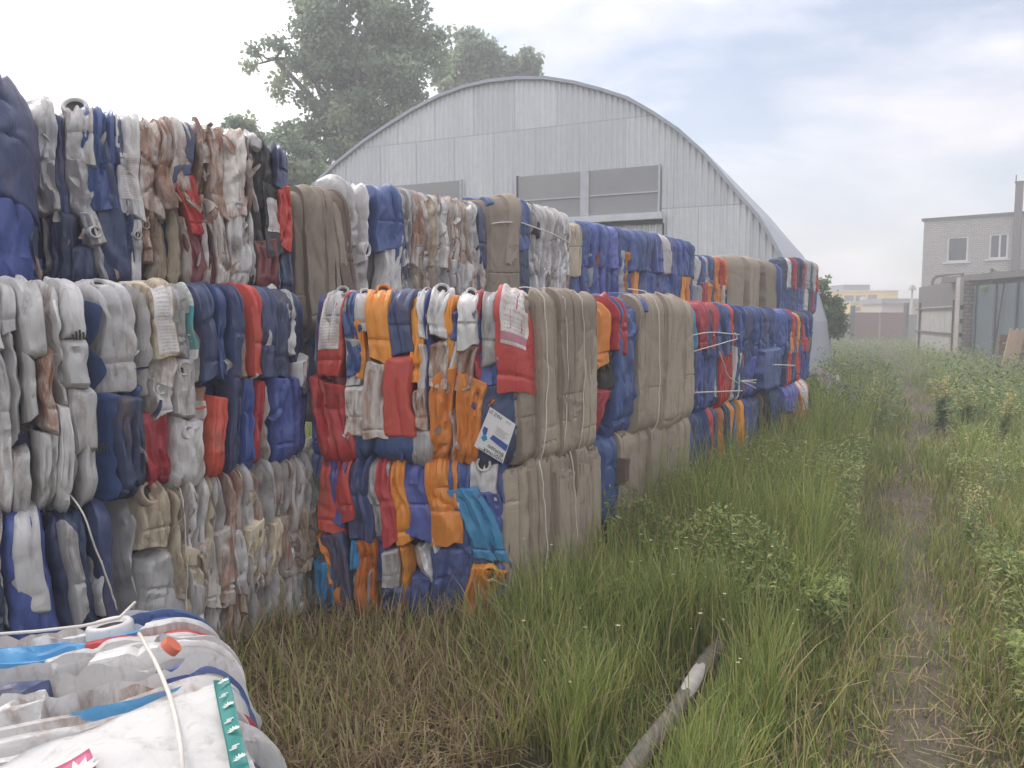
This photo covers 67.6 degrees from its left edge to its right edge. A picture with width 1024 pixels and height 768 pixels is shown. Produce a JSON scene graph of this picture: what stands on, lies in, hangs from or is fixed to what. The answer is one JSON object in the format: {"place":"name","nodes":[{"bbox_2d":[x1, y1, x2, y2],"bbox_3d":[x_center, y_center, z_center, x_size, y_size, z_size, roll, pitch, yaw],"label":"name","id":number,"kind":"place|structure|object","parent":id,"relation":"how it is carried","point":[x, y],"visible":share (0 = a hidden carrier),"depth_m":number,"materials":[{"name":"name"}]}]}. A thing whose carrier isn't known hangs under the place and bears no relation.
{"place":"outdoors","nodes":[
{"label":"outdoors","id":0,"kind":"place"},
{"bbox_2d":[0,0,1023,297],"label":"sky","id":1,"kind":"structure","parent":0,"point":[852,124],"materials":[{"name":"white"}]},
{"bbox_2d":[220,340,1023,767],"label":"ground","id":2,"kind":"structure","parent":0,"point":[820,712],"depth_m":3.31,"materials":[{"name":"plant"}]},
{"bbox_2d":[0,494,117,639],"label":"plastic bale","id":3,"kind":"object","parent":2,"relation":"on","point":[56,569],"visible":0.59,"depth_m":2.90},
{"bbox_2d":[0,275,142,514],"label":"plastic bale","id":4,"kind":"object","parent":3,"relation":"on","point":[66,430],"visible":0.98,"depth_m":2.87},
{"bbox_2d":[0,74,44,280],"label":"plastic bale","id":5,"kind":"object","parent":4,"relation":"on","point":[20,162],"visible":0.91,"depth_m":3.21},
{"bbox_2d":[0,601,286,767],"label":"plastic bale","id":6,"kind":"object","parent":2,"relation":"on","point":[156,688],"visible":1,"depth_m":1.57,"materials":[{"name":"plastic"}]},
{"bbox_2d":[104,451,319,646],"bbox_3d":[-1.780,0.830,3.956,1.171,0.980,1.237,2,5,25],"label":"plastic bale","id":7,"kind":"object","parent":2,"relation":"on","point":[206,548],"visible":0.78,"depth_m":3.60},
{"bbox_2d":[74,278,309,500],"bbox_3d":[-1.812,-0.029,3.827,1.168,0.962,1.272,2,6,27],"label":"plastic bale","id":8,"kind":"object","parent":7,"relation":"on","point":[213,377],"visible":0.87,"depth_m":3.47},
{"bbox_2d":[27,96,293,292],"bbox_3d":[-2.047,-0.959,4.349,1.364,0.985,1.183,-4,6,-35],"label":"plastic bale","id":9,"kind":"object","parent":8,"relation":"on","point":[124,196],"visible":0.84,"depth_m":3.88},
{"bbox_2d":[220,109,330,185],"bbox_3d":[-6.992,-4.127,22.611,3.921,7.751,2.850,0,5,0],"label":"deciduous tree","id":10,"kind":"object","parent":2,"relation":"on","point":[305,167],"visible":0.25,"depth_m":22.23,"materials":[{"name":"green plant"}]},
{"bbox_2d":[302,437,322,530],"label":"plastic bale","id":11,"kind":"object","parent":2,"relation":"on","point":[315,460],"visible":0.02,"depth_m":5.20},
{"bbox_2d":[301,338,327,421],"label":"plastic bale","id":12,"kind":"object","parent":11,"relation":"on","point":[308,349],"depth_m":5.15},
{"bbox_2d":[290,184,356,338],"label":"plastic bale","id":13,"kind":"object","parent":12,"relation":"on","point":[322,263],"visible":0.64,"depth_m":4.74,"materials":[{"name":"plastic"}]},
{"bbox_2d":[237,0,460,166],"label":"deciduous tree","id":14,"kind":"object","parent":2,"relation":"on","point":[389,52],"visible":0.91,"depth_m":25.42,"materials":[{"name":"green plant"}]},
{"bbox_2d":[314,444,601,623],"bbox_3d":[-0.263,0.783,4.515,1.569,1.030,1.202,1,5,10],"label":"plastic bale","id":15,"kind":"object","parent":2,"relation":"on","point":[390,521],"visible":0.63,"depth_m":4.01,"materials":[{"name":"plastic"}]},
{"bbox_2d":[309,283,597,466],"bbox_3d":[-0.280,-0.072,4.438,1.547,0.980,1.204,1,5,6],"label":"plastic bale","id":16,"kind":"object","parent":15,"relation":"on","point":[506,373],"visible":0.99,"depth_m":3.93,"materials":[{"name":"plastic"}]},
{"bbox_2d":[314,174,486,295],"bbox_3d":[-0.999,-0.937,5.801,1.081,1.009,1.568,4,6,38],"label":"plastic bale","id":17,"kind":"object","parent":16,"relation":"on","point":[402,238],"visible":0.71,"depth_m":5.38},
{"bbox_2d":[426,24,544,92],"bbox_3d":[-1.247,-8.838,35.495,5.552,14.930,3.726,0,5,0],"label":"deciduous tree","id":18,"kind":"object","parent":2,"relation":"on","point":[477,56],"visible":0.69,"depth_m":34.23,"materials":[{"name":"green plant"}]},
{"bbox_2d":[511,639,536,683],"bbox_3d":[0.048,1.208,3.304,0.117,0.214,0.100,2,5,24],"label":"tall weed","id":19,"kind":"object","parent":2,"relation":"on","point":[525,653],"visible":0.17,"depth_m":3.31,"materials":[{"name":"green plant"}]},
{"bbox_2d":[310,76,833,375],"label":"arched shed","id":20,"kind":"structure","parent":2,"relation":"on","point":[576,150],"depth_m":16.95,"materials":[{"name":"metal"}]},
{"bbox_2d":[395,179,462,200],"bbox_3d":[-2.297,-4.351,18.578,2.465,1.021,0.080,2,5,25],"label":"window","id":21,"kind":"structure","parent":20,"relation":"in","point":[454,189],"depth_m":18.24,"materials":[{"name":"grey glass"}]},
{"bbox_2d":[516,164,660,216],"bbox_3d":[1.606,-4.175,16.750,3.304,0.984,0.110,2,5,25],"label":"window","id":22,"kind":"structure","parent":20,"relation":"in","point":[631,189],"depth_m":16.63,"materials":[{"name":"grey glass"}]},
{"bbox_2d":[217,396,1023,767],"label":"dry stalks","id":23,"kind":"object","parent":2,"relation":"on","point":[685,648],"visible":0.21,"depth_m":3.16,"materials":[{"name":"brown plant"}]},
{"bbox_2d":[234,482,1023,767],"bbox_3d":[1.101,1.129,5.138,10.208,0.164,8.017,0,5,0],"label":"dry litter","id":24,"kind":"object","parent":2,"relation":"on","point":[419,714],"visible":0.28,"depth_m":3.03,"materials":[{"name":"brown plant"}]},
{"bbox_2d":[593,417,690,552],"bbox_3d":[0.563,0.700,5.604,1.137,0.982,1.630,3,6,33],"label":"plastic bale","id":25,"kind":"object","parent":2,"relation":"on","point":[620,452],"visible":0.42,"depth_m":5.06,"materials":[{"name":"plastic"}]},
{"bbox_2d":[591,289,694,437],"bbox_3d":[0.557,-0.152,5.510,1.152,1.039,1.722,3,6,33],"label":"plastic bale","id":26,"kind":"object","parent":25,"relation":"on","point":[645,362],"visible":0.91,"depth_m":5.03,"materials":[{"name":"plastic"}]},
{"bbox_2d":[631,489,658,531],"bbox_3d":[0.926,0.938,5.067,0.250,0.460,0.213,-4,7,-41],"label":"tall weed","id":27,"kind":"object","parent":2,"relation":"on","point":[646,507],"visible":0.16,"depth_m":5.04,"materials":[{"name":"green plant"}]},
{"bbox_2d":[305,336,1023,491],"bbox_3d":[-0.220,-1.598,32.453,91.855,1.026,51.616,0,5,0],"label":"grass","id":28,"kind":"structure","parent":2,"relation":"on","point":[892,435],"depth_m":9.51,"materials":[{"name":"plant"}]},
{"bbox_2d":[619,611,744,767],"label":"fallen pole","id":29,"kind":"object","parent":2,"relation":"on","point":[697,671],"visible":0.68,"depth_m":3.02,"materials":[{"name":"grey wood"}]},
{"bbox_2d":[511,380,901,638],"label":"undergrowth","id":30,"kind":"object","parent":2,"relation":"on","point":[833,589],"visible":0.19,"depth_m":4.35,"materials":[{"name":"green plant"}]},
{"bbox_2d":[688,400,743,490],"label":"plastic bale","id":31,"kind":"object","parent":2,"relation":"on","point":[700,421],"visible":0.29,"depth_m":6.30},
{"bbox_2d":[687,300,755,412],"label":"plastic bale","id":32,"kind":"object","parent":31,"relation":"on","point":[720,352],"visible":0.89,"depth_m":6.34},
{"bbox_2d":[740,391,776,463],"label":"plastic bale","id":33,"kind":"object","parent":2,"relation":"on","point":[765,399],"visible":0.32,"depth_m":7.43,"materials":[{"name":"plastic"}]},
{"bbox_2d":[743,306,794,396],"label":"plastic bale","id":34,"kind":"object","parent":33,"relation":"on","point":[764,360],"visible":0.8,"depth_m":7.26,"materials":[{"name":"plastic"}]},
{"bbox_2d":[519,412,1015,681],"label":"wild flowers","id":35,"kind":"object","parent":2,"relation":"on","point":[673,574],"visible":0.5,"depth_m":3.33,"materials":[{"name":"white plant"}]},
{"bbox_2d":[770,378,809,433],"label":"plastic bale","id":36,"kind":"object","parent":2,"relation":"on","point":[796,388],"visible":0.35,"depth_m":8.27},
{"bbox_2d":[773,309,812,386],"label":"plastic bale","id":37,"kind":"object","parent":36,"relation":"on","point":[795,335],"visible":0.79,"depth_m":8.43},
{"bbox_2d":[807,367,850,404],"bbox_3d":[5.126,0.171,12.552,1.659,0.897,1.759,0,5,0],"label":"scrap heap","id":38,"kind":"object","parent":2,"relation":"on","point":[819,371],"visible":0.08,"depth_m":12.41,"materials":[{"name":"white plastic"}]},
{"bbox_2d":[819,274,853,340],"bbox_3d":[9.871,-1.899,24.002,1.570,3.074,1.264,2,5,20],"label":"shrub","id":39,"kind":"object","parent":2,"relation":"on","point":[834,310],"visible":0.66,"depth_m":23.72,"materials":[{"name":"green plant"}]},
{"bbox_2d":[831,315,849,339],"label":"yard wall","id":40,"kind":"structure","parent":2,"relation":"on","point":[848,317],"depth_m":55.99,"materials":[{"name":"grey concrete"}]},
{"bbox_2d":[836,354,884,404],"bbox_3d":[5.449,0.045,11.976,0.360,1.108,0.730,-4,6,-41],"label":"tall weed","id":41,"kind":"object","parent":2,"relation":"on","point":[860,384],"visible":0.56,"depth_m":11.99,"materials":[{"name":"green plant"}]},
{"bbox_2d":[866,370,883,431],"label":"tall weed","id":42,"kind":"object","parent":2,"relation":"on","point":[874,394],"visible":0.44,"depth_m":10.56,"materials":[{"name":"green plant"}]},
{"bbox_2d":[850,303,908,339],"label":"yard gate","id":43,"kind":"structure","parent":2,"relation":"on","point":[870,322],"depth_m":55.79,"materials":[{"name":"metal"}]},
{"bbox_2d":[867,361,904,413],"bbox_3d":[5.298,0.160,11.003,0.668,1.016,0.330,-1,5,-7],"label":"tall weed","id":44,"kind":"object","parent":2,"relation":"on","point":[881,388],"visible":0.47,"depth_m":10.99,"materials":[{"name":"green plant"}]},
{"bbox_2d":[860,298,918,317],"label":"outbuilding","id":45,"kind":"structure","parent":2,"relation":"on","point":[885,305],"depth_m":74.64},
{"bbox_2d":[908,285,915,314],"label":"street lamp","id":46,"kind":"object","parent":2,"relation":"on","point":[912,287],"visible":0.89,"depth_m":61.58,"materials":[{"name":"grey metal"}]},
{"bbox_2d":[908,315,916,339],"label":"yard wall","id":47,"kind":"structure","parent":2,"relation":"on","point":[912,322],"depth_m":55.94,"materials":[{"name":"grey concrete"}]},
{"bbox_2d":[805,328,1023,430],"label":"undergrowth","id":48,"kind":"object","parent":2,"relation":"on","point":[962,387],"visible":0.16,"depth_m":14.68,"materials":[{"name":"green plant"}]},
{"bbox_2d":[869,381,969,767],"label":"footpath","id":49,"kind":"structure","parent":2,"relation":"on","point":[912,757],"depth_m":3.47,"materials":[{"name":"brown soil"}]},
{"bbox_2d":[914,282,955,355],"bbox_3d":[17.897,-2.692,32.404,0.220,3.045,7.341,2,5,17],"label":"concrete fence","id":50,"kind":"object","parent":2,"relation":"on","point":[935,312],"visible":0.68,"depth_m":32.09,"materials":[{"name":"concrete"}]},
{"bbox_2d":[926,374,959,428],"bbox_3d":[6.208,0.256,11.129,0.469,0.845,0.550,4,6,40],"label":"tall weed","id":51,"kind":"object","parent":2,"relation":"on","point":[942,421],"visible":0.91,"depth_m":11.11,"materials":[{"name":"green plant"}]},
{"bbox_2d":[950,382,979,437],"bbox_3d":[6.091,0.357,10.316,0.392,0.770,0.460,3,6,28],"label":"tall weed","id":52,"kind":"object","parent":2,"relation":"on","point":[968,410],"visible":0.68,"depth_m":10.31,"materials":[{"name":"green plant"}]},
{"bbox_2d":[952,277,978,358],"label":"brick pillar","id":53,"kind":"structure","parent":2,"relation":"on","point":[963,311],"depth_m":28.32,"materials":[{"name":"brick"}]},
{"bbox_2d":[931,273,963,284],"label":"gas pipes","id":54,"kind":"object","parent":53,"relation":"attached to","point":[935,277],"visible":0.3,"depth_m":37.53,"materials":[{"name":"metal"}]},
{"bbox_2d":[971,282,1023,362],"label":"metal gate","id":55,"kind":"structure","parent":53,"relation":"attached to","point":[998,309],"depth_m":26.71,"materials":[{"name":"grey metal"}]},
{"bbox_2d":[921,211,1023,286],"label":"brick building","id":56,"kind":"structure","parent":2,"relation":"on","point":[972,244],"depth_m":42.10,"materials":[{"name":"brick"}]},
{"bbox_2d":[942,235,972,263],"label":"window","id":57,"kind":"structure","parent":56,"relation":"in","point":[958,251],"depth_m":42.53,"materials":[{"name":"white glass"}]},
{"bbox_2d":[941,270,1023,284],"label":"lean to roof","id":58,"kind":"object","parent":56,"relation":"attached to","point":[1015,276],"visible":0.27,"depth_m":26.91,"materials":[{"name":"grey metal"}]},
{"bbox_2d":[984,232,1012,260],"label":"window","id":59,"kind":"structure","parent":56,"relation":"in","point":[997,243],"depth_m":41.29,"materials":[{"name":"white glass"}]},
{"bbox_2d":[960,473,990,547],"bbox_3d":[3.231,0.876,5.301,0.260,0.549,0.153,-1,5,-12],"label":"tall weed","id":60,"kind":"object","parent":2,"relation":"on","point":[968,524],"visible":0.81,"depth_m":5.30,"materials":[{"name":"green plant"}]},
{"bbox_2d":[943,402,1023,733],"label":"undergrowth","id":61,"kind":"object","parent":2,"relation":"on","point":[1014,642],"visible":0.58,"depth_m":4.51,"materials":[{"name":"green plant"}]},
{"bbox_2d":[980,268,1000,293],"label":"shrub","id":62,"kind":"object","parent":2,"relation":"on","point":[991,271],"visible":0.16,"depth_m":27.25,"materials":[{"name":"green plant"}]},
{"bbox_2d":[965,445,1023,510],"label":"tall weed","id":63,"kind":"object","parent":2,"relation":"on","point":[998,482],"visible":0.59,"depth_m":6.36,"materials":[{"name":"green plant"}]},
{"bbox_2d":[981,529,1022,592],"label":"tall weed","id":64,"kind":"object","parent":2,"relation":"on","point":[986,544],"visible":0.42,"depth_m":4.50,"materials":[{"name":"green plant"}]},
{"bbox_2d":[990,386,1023,443],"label":"tall weed","id":65,"kind":"object","parent":2,"relation":"on","point":[1005,417],"visible":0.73,"depth_m":9.26,"materials":[{"name":"green plant"}]},
{"bbox_2d":[996,334,1023,368],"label":"wooden crate side","id":66,"kind":"object","parent":2,"relation":"on","point":[1001,338],"visible":0.44,"depth_m":22.59,"materials":[{"name":"grey wood"}]},
{"bbox_2d":[1001,328,1023,371],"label":"plank stack","id":67,"kind":"object","parent":2,"relation":"on","point":[1015,339],"visible":0.63,"depth_m":22.11,"materials":[{"name":"brown wood"}]},
{"bbox_2d":[1011,175,1023,270],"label":"chimney post","id":68,"kind":"object","parent":2,"relation":"on","point":[1017,221],"visible":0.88,"depth_m":40.33,"materials":[{"name":"grey metal"}]},
{"bbox_2d":[824,285,898,314],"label":"yellow house","id":69,"kind":"structure","parent":0,"point":[853,295],"depth_m":84.45,"materials":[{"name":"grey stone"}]},
{"bbox_2d":[844,296,853,300],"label":"window","id":70,"kind":"structure","parent":69,"relation":"in","point":[847,298],"depth_m":84.42,"materials":[{"name":"grey glass"}]},
{"bbox_2d":[868,295,876,298],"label":"window","id":71,"kind":"structure","parent":69,"relation":"in","point":[869,296],"depth_m":84.41,"materials":[{"name":"grey glass"}]},
{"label":"plastic bale","id":72,"kind":"object","parent":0,"visible":0},
{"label":"plastic bale","id":73,"kind":"object","parent":72,"relation":"on","visible":0},
{"bbox_2d":[462,193,570,293],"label":"plastic bale","id":74,"kind":"object","parent":73,"relation":"on","point":[526,245],"visible":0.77,"depth_m":6.34,"materials":[{"name":"plastic"}]},
{"bbox_2d":[566,220,694,300],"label":"plastic bale","id":75,"kind":"object","parent":73,"relation":"on","point":[605,258],"visible":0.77,"depth_m":7.69},
{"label":"plastic bale","id":76,"kind":"object","parent":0,"visible":0},
{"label":"plastic bale","id":77,"kind":"object","parent":76,"relation":"on","visible":0},
{"bbox_2d":[692,255,727,303],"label":"plastic bale","id":78,"kind":"object","parent":77,"relation":"on","point":[709,281],"visible":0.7,"depth_m":9.26},
{"bbox_2d":[713,255,781,308],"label":"plastic bale","id":79,"kind":"object","parent":77,"relation":"on","point":[754,282],"visible":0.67,"depth_m":10.16,"materials":[{"name":"plastic"}]},
{"bbox_2d":[768,257,818,314],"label":"plastic bale","id":80,"kind":"object","parent":77,"relation":"on","point":[800,285],"visible":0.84,"depth_m":11.78}
]}

